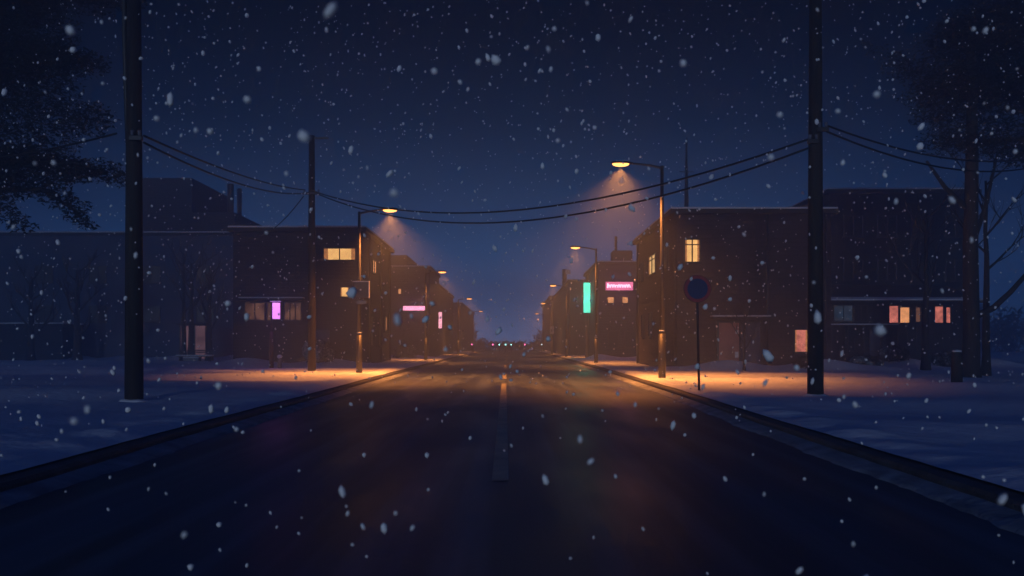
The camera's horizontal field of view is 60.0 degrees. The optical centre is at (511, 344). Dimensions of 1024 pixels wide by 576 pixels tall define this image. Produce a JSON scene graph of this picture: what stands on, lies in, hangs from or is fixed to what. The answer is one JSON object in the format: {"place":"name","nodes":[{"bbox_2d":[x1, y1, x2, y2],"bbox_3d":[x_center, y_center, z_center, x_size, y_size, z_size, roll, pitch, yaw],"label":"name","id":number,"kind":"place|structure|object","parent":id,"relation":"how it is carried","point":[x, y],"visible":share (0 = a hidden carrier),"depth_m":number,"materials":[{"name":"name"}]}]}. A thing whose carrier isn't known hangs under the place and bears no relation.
{"place":"outdoors","nodes":[
{"label":"outdoors","id":0,"kind":"place"},
{"bbox_2d":[0,350,1023,575],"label":"road","id":1,"kind":"structure","parent":0,"point":[682,502],"depth_m":7.82,"materials":[{"name":"asphalt"}]},
{"bbox_2d":[0,353,477,508],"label":"gutter snow","id":2,"kind":"structure","parent":1,"relation":"on","point":[9,497],"depth_m":11.14,"materials":[{"name":"snow"}]},
{"bbox_2d":[0,350,487,491],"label":"kerb","id":3,"kind":"structure","parent":1,"relation":"on","point":[11,481],"depth_m":11.61,"materials":[{"name":"concrete"}]},
{"bbox_2d":[492,384,508,480],"bbox_3d":[-0.204,1.378,20.250,0.170,0.001,22.502,0,0,0],"label":"road marking","id":4,"kind":"object","parent":1,"relation":"on","point":[500,468],"visible":1,"depth_m":12.25,"materials":[{"name":"paint"}]},
{"bbox_2d":[532,350,1023,512],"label":"kerb","id":5,"kind":"structure","parent":1,"relation":"on","point":[992,493],"depth_m":10.25,"materials":[{"name":"concrete"}]},
{"bbox_2d":[541,353,1023,535],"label":"gutter snow","id":6,"kind":"structure","parent":1,"relation":"on","point":[1003,517],"depth_m":9.65,"materials":[{"name":"snow"}]},
{"bbox_2d":[0,0,1023,575],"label":"falling snow","id":7,"kind":"structure","parent":0,"point":[496,60],"depth_m":11.22,"materials":[{"name":"snow"}]},
{"bbox_2d":[0,349,1023,494],"bbox_3d":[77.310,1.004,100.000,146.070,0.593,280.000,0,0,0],"label":"snow verge","id":8,"kind":"structure","parent":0,"point":[990,452],"depth_m":18.42,"materials":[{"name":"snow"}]},
{"bbox_2d":[0,178,261,357],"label":"long flat block","id":9,"kind":"structure","parent":8,"relation":"on","point":[213,221],"depth_m":76.00,"materials":[{"name":"concrete"}]},
{"bbox_2d":[35,305,52,321],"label":"window","id":10,"kind":"structure","parent":9,"relation":"in","point":[45,311],"depth_m":75.98,"materials":[{"name":"black glass"}]},
{"bbox_2d":[35,266,52,282],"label":"window","id":11,"kind":"structure","parent":9,"relation":"in","point":[48,278],"depth_m":75.98,"materials":[{"name":"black glass"}]},
{"bbox_2d":[88,305,106,322],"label":"window","id":12,"kind":"structure","parent":9,"relation":"in","point":[100,317],"depth_m":75.98,"materials":[{"name":"black glass"}]},
{"bbox_2d":[88,266,106,282],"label":"window","id":13,"kind":"structure","parent":9,"relation":"in","point":[98,272],"depth_m":75.98,"materials":[{"name":"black glass"}]},
{"bbox_2d":[143,305,160,322],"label":"window","id":14,"kind":"structure","parent":9,"relation":"in","point":[155,317],"depth_m":75.98,"materials":[{"name":"black glass"}]},
{"bbox_2d":[143,266,160,282],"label":"window","id":15,"kind":"structure","parent":9,"relation":"in","point":[155,277],"depth_m":75.98,"materials":[{"name":"black glass"}]},
{"bbox_2d":[195,305,213,322],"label":"window","id":16,"kind":"structure","parent":9,"relation":"in","point":[199,318],"depth_m":75.98,"materials":[{"name":"black glass"}]},
{"bbox_2d":[196,266,213,282],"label":"window","id":17,"kind":"structure","parent":9,"relation":"in","point":[199,272],"depth_m":75.98,"materials":[{"name":"black glass"}]},
{"bbox_2d":[0,349,486,474],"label":"snow verge","id":18,"kind":"structure","parent":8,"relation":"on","point":[26,442],"depth_m":21.34,"materials":[{"name":"snow"}]},
{"bbox_2d":[5,254,60,360],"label":"bare tree","id":19,"kind":"object","parent":18,"relation":"on","point":[30,343],"visible":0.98,"depth_m":67.91,"materials":[{"name":"plant"}]},
{"bbox_2d":[0,322,83,359],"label":"garden shed","id":20,"kind":"structure","parent":18,"relation":"on","point":[51,334],"depth_m":72.00,"materials":[{"name":"wood"}]},
{"bbox_2d":[0,0,150,233],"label":"overhanging tree","id":21,"kind":"object","parent":18,"relation":"on","point":[15,166],"visible":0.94,"depth_m":27.90,"materials":[{"name":"green plant"}]},
{"bbox_2d":[51,248,108,359],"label":"bare tree","id":22,"kind":"object","parent":18,"relation":"on","point":[78,332],"visible":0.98,"depth_m":68.31,"materials":[{"name":"plant"}]},
{"bbox_2d":[119,0,148,401],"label":"utility pole","id":23,"kind":"object","parent":18,"relation":"on","point":[132,90],"visible":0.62,"depth_m":19.56,"materials":[{"name":"wood"}]},
{"bbox_2d":[0,132,116,158],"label":"power cable","id":24,"kind":"object","parent":23,"relation":"attached to","point":[71,144],"visible":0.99,"depth_m":20.47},
{"bbox_2d":[157,229,212,354],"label":"bare tree","id":25,"kind":"object","parent":18,"relation":"on","point":[191,327],"visible":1,"depth_m":66.47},
{"bbox_2d":[176,323,206,358],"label":"shelter","id":26,"kind":"object","parent":18,"relation":"on","point":[200,335],"visible":0.55,"depth_m":70.00,"materials":[{"name":"grey"}]},
{"bbox_2d":[183,357,201,360],"bbox_3d":[-22.900,1.063,63.500,1.140,0.440,0.640,0,0,0],"label":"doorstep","id":27,"kind":"object","parent":18,"relation":"on","point":[191,358],"visible":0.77,"depth_m":63.20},
{"bbox_2d":[164,234,224,360],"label":"bare tree","id":28,"kind":"object","parent":18,"relation":"on","point":[183,322],"visible":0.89,"depth_m":66.89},
{"bbox_2d":[176,350,213,360],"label":"park bench","id":29,"kind":"object","parent":18,"relation":"on","point":[208,356],"visible":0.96,"depth_m":65.94,"materials":[{"name":"wood"}]},
{"bbox_2d":[180,251,229,360],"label":"bare tree","id":30,"kind":"object","parent":18,"relation":"on","point":[208,298],"visible":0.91,"depth_m":67.18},
{"bbox_2d":[269,300,281,367],"bbox_3d":[-12.194,-0.530,45.700,0.629,3.600,0.260,0,0,0],"label":"violet sign post","id":31,"kind":"object","parent":18,"relation":"on","point":[276,309],"visible":0.96,"depth_m":45.60,"materials":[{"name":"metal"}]},
{"bbox_2d":[227,226,393,362],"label":"street block","id":32,"kind":"structure","parent":18,"relation":"on","point":[335,273],"depth_m":55.00,"materials":[{"name":"brick"}]},
{"bbox_2d":[243,302,265,321],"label":"window","id":33,"kind":"structure","parent":32,"relation":"in","point":[259,315],"depth_m":54.98,"materials":[{"name":"brown"}]},
{"bbox_2d":[265,302,282,321],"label":"window","id":34,"kind":"structure","parent":32,"relation":"in","point":[268,304],"depth_m":54.93,"materials":[{"name":"grey"}]},
{"bbox_2d":[282,302,302,321],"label":"window","id":35,"kind":"structure","parent":32,"relation":"in","point":[295,313],"depth_m":54.98,"materials":[{"name":"brown"}]},
{"bbox_2d":[316,330,329,345],"bbox_3d":[-11.800,0.150,54.935,1.000,2.100,0.070,0,0,0],"label":"door","id":36,"kind":"structure","parent":32,"relation":"in","point":[320,334],"depth_m":54.90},
{"bbox_2d":[322,247,356,261],"bbox_3d":[-10.690,-5.585,54.920,2.180,0.890,0.160,0,0,0],"label":"window","id":37,"kind":"structure","parent":32,"relation":"in","point":[331,254],"depth_m":54.98,"materials":[{"name":"yellow"}]},
{"bbox_2d":[338,286,350,298],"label":"window","id":38,"kind":"structure","parent":32,"relation":"in","point":[342,289],"depth_m":54.90,"materials":[{"name":"yellow"}]},
{"bbox_2d":[371,316,374,346],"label":"window","id":39,"kind":"structure","parent":32,"relation":"in","point":[372,318],"depth_m":58.96,"materials":[{"name":"brown glass"}]},
{"bbox_2d":[372,259,377,275],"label":"window","id":40,"kind":"structure","parent":32,"relation":"in","point":[374,263],"depth_m":59.63,"materials":[{"name":"orange"}]},
{"bbox_2d":[377,318,382,346],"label":"window","id":41,"kind":"structure","parent":32,"relation":"in","point":[379,319],"depth_m":62.08,"materials":[{"name":"brown glass"}]},
{"bbox_2d":[303,135,328,371],"bbox_3d":[-8.700,-3.896,39.392,1.100,10.808,0.572,0,0,0],"label":"utility pole","id":42,"kind":"object","parent":18,"relation":"on","point":[311,304],"visible":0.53,"depth_m":39.27,"materials":[{"name":"metal"}]},
{"bbox_2d":[143,141,303,193],"bbox_3d":[-8.625,-5.575,29.352,0.050,2.300,19.734,0,0,-3],"label":"power cable","id":43,"kind":"object","parent":42,"relation":"attached to","point":[161,151],"visible":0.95,"depth_m":24.03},
{"bbox_2d":[143,135,305,189],"bbox_3d":[-8.625,-5.725,29.351,0.050,2.300,19.734,0,0,-3],"label":"power cable","id":44,"kind":"object","parent":42,"relation":"attached to","point":[163,144],"visible":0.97,"depth_m":24.24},
{"bbox_2d":[238,196,303,237],"bbox_3d":[-13.100,-6.335,47.000,0.045,0.976,17.629,0,0,-26],"label":"power cable","id":45,"kind":"object","parent":42,"relation":"attached to","point":[279,223],"visible":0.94,"depth_m":43.10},
{"bbox_2d":[319,147,808,223],"bbox_3d":[-0.601,-5.369,30.601,0.054,2.613,23.437,0,0,-43],"label":"power cable","id":46,"kind":"object","parent":42,"relation":"attached to","point":[757,166],"visible":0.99,"depth_m":27.03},
{"bbox_2d":[302,338,336,362],"bbox_3d":[-11.397,0.437,52.516,2.138,1.873,1.779,0,0,0],"label":"snowy shrub","id":47,"kind":"object","parent":18,"relation":"on","point":[324,351],"visible":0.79,"depth_m":52.06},
{"bbox_2d":[356,207,397,372],"bbox_3d":[-5.844,-2.302,38.300,1.889,7.306,0.378,0,0,0],"label":"street lamp","id":48,"kind":"object","parent":18,"relation":"on","point":[359,351],"visible":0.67,"depth_m":38.23,"materials":[{"name":"metal"}]},
{"bbox_2d":[352,281,369,303],"bbox_3d":[-6.489,-2.243,38.095,0.722,0.985,0.080,0,0,0],"label":"square signboard","id":49,"kind":"object","parent":48,"relation":"attached to","point":[362,288],"visible":0.92,"depth_m":38.07},
{"bbox_2d":[391,340,417,357],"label":"snowy shrub","id":50,"kind":"object","parent":18,"relation":"on","point":[408,351],"visible":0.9,"depth_m":81.11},
{"bbox_2d":[391,255,440,356],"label":"stepped building","id":51,"kind":"structure","parent":18,"relation":"on","point":[404,278],"depth_m":85.00,"materials":[{"name":"brick"}]},
{"bbox_2d":[403,305,424,310],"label":"pink light bar","id":52,"kind":"object","parent":51,"relation":"attached to","point":[413,307],"visible":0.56,"depth_m":84.77,"materials":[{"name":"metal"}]},
{"bbox_2d":[409,336,419,350],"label":"window","id":53,"kind":"structure","parent":51,"relation":"in","point":[415,340],"depth_m":84.97,"materials":[{"name":"brown glass"}]},
{"bbox_2d":[424,270,446,359],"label":"street lamp","id":54,"kind":"object","parent":18,"relation":"on","point":[425,338],"visible":0.93,"depth_m":70.83,"materials":[{"name":"metal"}]},
{"bbox_2d":[457,298,471,354],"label":"street lamp","id":55,"kind":"object","parent":18,"relation":"on","point":[458,326],"visible":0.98,"depth_m":108.93,"materials":[{"name":"metal"}]},
{"bbox_2d":[439,284,453,354],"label":"hazy shop row","id":56,"kind":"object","parent":8,"relation":"on","point":[446,304],"visible":0.23,"depth_m":110.63,"materials":[{"name":"brick"}]},
{"bbox_2d":[453,302,474,351],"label":"block","id":57,"kind":"structure","parent":8,"relation":"on","point":[466,321],"depth_m":157.18,"materials":[{"name":"brick"}]},
{"bbox_2d":[541,302,552,354],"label":"street lamp","id":58,"kind":"object","parent":8,"relation":"on","point":[551,325],"visible":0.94,"depth_m":117.94,"materials":[{"name":"metal"}]},
{"bbox_2d":[541,295,553,350],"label":"tower block","id":59,"kind":"structure","parent":8,"relation":"on","point":[546,312],"depth_m":179.77,"materials":[{"name":"brick"}]},
{"bbox_2d":[550,284,567,356],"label":"street lamp","id":60,"kind":"object","parent":8,"relation":"on","point":[566,343],"visible":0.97,"depth_m":88.53,"materials":[{"name":"metal"}]},
{"bbox_2d":[551,269,585,355],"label":"hazy warehouse","id":61,"kind":"structure","parent":8,"relation":"on","point":[576,319],"depth_m":100.20,"materials":[{"name":"brick"}]},
{"bbox_2d":[573,326,583,354],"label":"window","id":62,"kind":"structure","parent":61,"relation":"in","point":[578,342],"depth_m":99.98,"materials":[{"name":"brown glass"}]},
{"bbox_2d":[570,246,597,362],"bbox_3d":[4.819,-2.616,59.000,1.939,7.978,0.378,0,0,0],"label":"street lamp","id":63,"kind":"object","parent":8,"relation":"on","point":[595,338],"visible":0.96,"depth_m":58.94,"materials":[{"name":"metal"}]},
{"bbox_2d":[583,236,635,356],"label":"sign building","id":64,"kind":"structure","parent":8,"relation":"on","point":[617,333],"depth_m":75.00,"materials":[{"name":"brick"}]},
{"bbox_2d":[583,282,590,312],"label":"cyan neon sign","id":65,"kind":"object","parent":64,"relation":"attached to","point":[586,297],"visible":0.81,"depth_m":81.85,"materials":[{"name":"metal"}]},
{"bbox_2d":[608,331,619,348],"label":"window","id":66,"kind":"structure","parent":64,"relation":"in","point":[613,336],"depth_m":74.99,"materials":[{"name":"brown glass"}]},
{"bbox_2d":[605,281,633,290],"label":"pink neon sign","id":67,"kind":"object","parent":64,"relation":"attached to","point":[619,285],"visible":1,"depth_m":74.70,"materials":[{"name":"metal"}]},
{"bbox_2d":[624,331,635,348],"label":"window","id":68,"kind":"structure","parent":64,"relation":"in","point":[629,344],"depth_m":74.99,"materials":[{"name":"brown glass"}]},
{"bbox_2d":[611,160,665,377],"bbox_3d":[4.609,-2.672,32.200,2.059,8.066,0.378,0,0,0],"label":"street lamp","id":69,"kind":"object","parent":8,"relation":"on","point":[661,347],"visible":0.97,"depth_m":32.13,"materials":[{"name":"metal"}]},
{"bbox_2d":[684,275,710,389],"bbox_3d":[5.020,-0.277,24.039,0.752,3.230,0.122,0,0,0],"label":"round sign","id":70,"kind":"object","parent":8,"relation":"on","point":[697,289],"visible":0.95,"depth_m":23.99,"materials":[{"name":"metal"}]},
{"bbox_2d":[632,207,838,365],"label":"corner building","id":71,"kind":"structure","parent":8,"relation":"on","point":[776,338],"depth_m":45.00,"materials":[{"name":"brick"}]},
{"bbox_2d":[638,261,643,282],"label":"window","id":72,"kind":"structure","parent":71,"relation":"in","point":[641,265],"depth_m":56.52,"materials":[{"name":"brown glass"}]},
{"bbox_2d":[640,313,644,338],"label":"window","id":73,"kind":"structure","parent":71,"relation":"in","point":[643,314],"depth_m":55.43,"materials":[{"name":"brown glass"}]},
{"bbox_2d":[647,312,651,338],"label":"window","id":74,"kind":"structure","parent":71,"relation":"in","point":[649,313],"depth_m":52.86,"materials":[{"name":"brown glass"}]},
{"bbox_2d":[646,252,656,277],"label":"window","id":75,"kind":"structure","parent":71,"relation":"in","point":[652,258],"depth_m":52.24,"materials":[{"name":"yellow"}]},
{"bbox_2d":[664,245,668,270],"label":"window","id":76,"kind":"structure","parent":71,"relation":"in","point":[666,249],"depth_m":47.49,"materials":[{"name":"brown glass"}]},
{"bbox_2d":[679,137,693,206],"bbox_3d":[12.200,-6.450,62.000,0.966,16.100,0.414,0,0,20],"label":"radio mast","id":77,"kind":"object","parent":71,"relation":"on","point":[686,201],"visible":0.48,"depth_m":61.92,"materials":[{"name":"metal"}]},
{"bbox_2d":[683,238,701,263],"bbox_3d":[9.140,-4.735,44.920,0.960,1.310,0.160,0,0,0],"label":"window","id":78,"kind":"structure","parent":71,"relation":"in","point":[692,246],"depth_m":44.98,"materials":[{"name":"yellow"}]},
{"bbox_2d":[719,323,738,360],"bbox_3d":[10.980,0.025,44.905,1.040,2.290,0.090,0,0,0],"label":"door","id":79,"kind":"structure","parent":71,"relation":"in","point":[728,338],"depth_m":44.85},
{"bbox_2d":[740,323,760,363],"bbox_3d":[12.070,0.025,44.905,1.020,2.290,0.090,0,0,0],"label":"door","id":80,"kind":"structure","parent":71,"relation":"in","point":[754,349],"depth_m":44.85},
{"bbox_2d":[792,329,806,353],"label":"window","id":81,"kind":"structure","parent":71,"relation":"in","point":[801,340],"depth_m":44.98,"materials":[{"name":"orange"}]},
{"bbox_2d":[725,282,767,370],"bbox_3d":[10.971,-0.808,41.579,1.646,4.330,1.509,0,0,-32],"label":"bare tree","id":82,"kind":"object","parent":8,"relation":"on","point":[743,341],"visible":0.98,"depth_m":41.57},
{"bbox_2d":[474,304,1023,351],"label":"wood","id":83,"kind":"object","parent":8,"relation":"on","point":[1006,332],"visible":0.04,"depth_m":152.59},
{"bbox_2d":[791,354,806,368],"bbox_3d":[14.205,0.907,42.790,1.319,0.997,1.261,0,0,42],"label":"snowy shrub","id":84,"kind":"object","parent":8,"relation":"on","point":[800,361],"visible":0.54,"depth_m":42.57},
{"bbox_2d":[803,0,828,395],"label":"utility pole","id":85,"kind":"object","parent":8,"relation":"on","point":[815,354],"visible":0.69,"depth_m":22.05,"materials":[{"name":"wood"}]},
{"bbox_2d":[311,138,807,213],"bbox_3d":[-0.751,-5.632,30.601,0.054,2.427,23.640,0,0,-43],"label":"power cable","id":86,"kind":"object","parent":85,"relation":"attached to","point":[757,156],"visible":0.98,"depth_m":27.05,"materials":[{"name":"rubber"}]},
{"bbox_2d":[825,131,1023,171],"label":"power cable","id":87,"kind":"object","parent":85,"relation":"attached to","point":[848,140],"visible":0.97,"depth_m":25.25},
{"bbox_2d":[828,125,1023,161],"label":"power cable","id":88,"kind":"object","parent":85,"relation":"attached to","point":[837,129],"visible":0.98,"depth_m":25.52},
{"bbox_2d":[844,353,884,365],"bbox_3d":[18.884,0.946,47.608,2.159,1.008,1.846,0,0,0],"label":"snowy shrub","id":89,"kind":"object","parent":8,"relation":"on","point":[872,360],"visible":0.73,"depth_m":47.13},
{"bbox_2d":[831,324,898,359],"bbox_3d":[19.305,0.170,48.600,3.810,2.660,0.100,0,0,0],"label":"porch fence","id":90,"kind":"object","parent":8,"relation":"on","point":[864,325],"visible":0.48,"depth_m":48.56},
{"bbox_2d":[790,188,981,291],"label":"dark house","id":91,"kind":"structure","parent":8,"relation":"on","point":[848,224],"depth_m":60.00,"materials":[{"name":"brick"}]},
{"bbox_2d":[843,259,864,281],"bbox_3d":[23.100,-5.015,59.920,1.440,1.510,0.160,0,0,0],"label":"window","id":92,"kind":"structure","parent":91,"relation":"in","point":[851,267],"depth_m":59.98,"materials":[{"name":"black glass"}]},
{"bbox_2d":[843,215,864,237],"bbox_3d":[23.100,-8.015,59.920,1.440,1.510,0.160,0,0,0],"label":"window","id":93,"kind":"structure","parent":91,"relation":"in","point":[853,226],"depth_m":59.98,"materials":[{"name":"black glass"}]},
{"bbox_2d":[877,259,898,281],"bbox_3d":[25.400,-5.015,59.920,1.440,1.510,0.160,0,0,0],"label":"window","id":94,"kind":"structure","parent":91,"relation":"in","point":[889,273],"depth_m":59.98,"materials":[{"name":"black glass"}]},
{"bbox_2d":[877,215,898,237],"bbox_3d":[25.400,-8.015,59.920,1.440,1.510,0.160,0,0,0],"label":"window","id":95,"kind":"structure","parent":91,"relation":"in","point":[890,222],"depth_m":59.98,"materials":[{"name":"black glass"}]},
{"bbox_2d":[911,259,931,281],"bbox_3d":[27.700,-5.015,59.920,1.440,1.510,0.160,0,0,0],"label":"window","id":96,"kind":"structure","parent":91,"relation":"in","point":[914,261],"depth_m":59.98,"materials":[{"name":"black glass"}]},
{"bbox_2d":[911,215,931,237],"bbox_3d":[27.700,-8.015,59.920,1.440,1.510,0.160,0,0,0],"label":"window","id":97,"kind":"structure","parent":91,"relation":"in","point":[914,228],"depth_m":59.98,"materials":[{"name":"black glass"}]},
{"bbox_2d":[945,259,962,281],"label":"window","id":98,"kind":"structure","parent":91,"relation":"in","point":[952,269],"depth_m":59.98,"materials":[{"name":"black glass"}]},
{"bbox_2d":[945,215,963,237],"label":"window","id":99,"kind":"structure","parent":91,"relation":"in","point":[956,231],"depth_m":59.98,"materials":[{"name":"black glass"}]},
{"bbox_2d":[877,342,909,361],"bbox_3d":[20.859,0.500,48.396,1.778,1.332,1.511,0,0,0],"label":"snowy shrub","id":100,"kind":"object","parent":8,"relation":"on","point":[897,353],"visible":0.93,"depth_m":48.10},
{"bbox_2d":[831,285,982,360],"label":"house","id":101,"kind":"structure","parent":8,"relation":"on","point":[857,304],"depth_m":50.00,"materials":[{"name":"brick"}]},
{"bbox_2d":[833,305,853,321],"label":"window","id":102,"kind":"structure","parent":101,"relation":"in","point":[848,316],"depth_m":49.95,"materials":[{"name":"grey"}]},
{"bbox_2d":[854,305,868,321],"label":"window","id":103,"kind":"structure","parent":101,"relation":"in","point":[861,312],"depth_m":49.95,"materials":[{"name":"black glass"}]},
{"bbox_2d":[870,331,885,356],"bbox_3d":[20.600,0.200,49.930,0.900,2.000,0.060,0,0,0],"label":"door","id":104,"kind":"structure","parent":101,"relation":"in","point":[874,338],"depth_m":49.90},
{"bbox_2d":[888,305,898,323],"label":"window","id":105,"kind":"structure","parent":101,"relation":"in","point":[893,310],"depth_m":49.95,"materials":[{"name":"pink"}]},
{"bbox_2d":[899,307,909,323],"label":"window","id":106,"kind":"structure","parent":101,"relation":"in","point":[904,312],"depth_m":49.95,"materials":[{"name":"orange"}]},
{"bbox_2d":[915,307,920,322],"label":"window","id":107,"kind":"structure","parent":101,"relation":"in","point":[917,309],"depth_m":49.95,"materials":[{"name":"brown"}]},
{"bbox_2d":[934,306,943,323],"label":"window","id":108,"kind":"structure","parent":101,"relation":"in","point":[938,310],"depth_m":49.95,"materials":[{"name":"pink"}]},
{"bbox_2d":[945,307,950,323],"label":"window","id":109,"kind":"structure","parent":101,"relation":"in","point":[947,309],"depth_m":49.95,"materials":[{"name":"pink"}]},
{"bbox_2d":[879,183,963,369],"bbox_3d":[19.439,-3.143,41.538,4.433,8.985,2.385,0,0,-21],"label":"bare tree","id":110,"kind":"object","parent":8,"relation":"on","point":[925,363],"visible":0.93,"depth_m":41.89,"materials":[{"name":"plant"}]},
{"bbox_2d":[852,0,1023,377],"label":"dark tree","id":111,"kind":"object","parent":8,"relation":"on","point":[1011,35],"visible":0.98,"depth_m":33.60,"materials":[{"name":"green plant"}]},
{"bbox_2d":[931,350,951,366],"bbox_3d":[23.280,0.842,47.189,2.006,1.230,1.626,0,0,0],"label":"snowy shrub","id":112,"kind":"object","parent":8,"relation":"on","point":[943,359],"visible":0.52,"depth_m":46.96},
{"bbox_2d":[951,350,962,381],"bbox_3d":[13.950,0.713,27.800,0.338,1.120,0.338,0,0,0],"label":"bollard post","id":113,"kind":"object","parent":8,"relation":"on","point":[956,367],"visible":0.94,"depth_m":27.67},
{"bbox_2d":[934,121,1023,375],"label":"bare tree","id":114,"kind":"object","parent":8,"relation":"on","point":[985,364],"visible":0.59,"depth_m":34.72,"materials":[{"name":"brown plant"}]},
{"bbox_2d":[0,0,1023,349],"label":"sky","id":115,"kind":"structure","parent":0,"point":[742,78],"materials":[{"name":"blue"}]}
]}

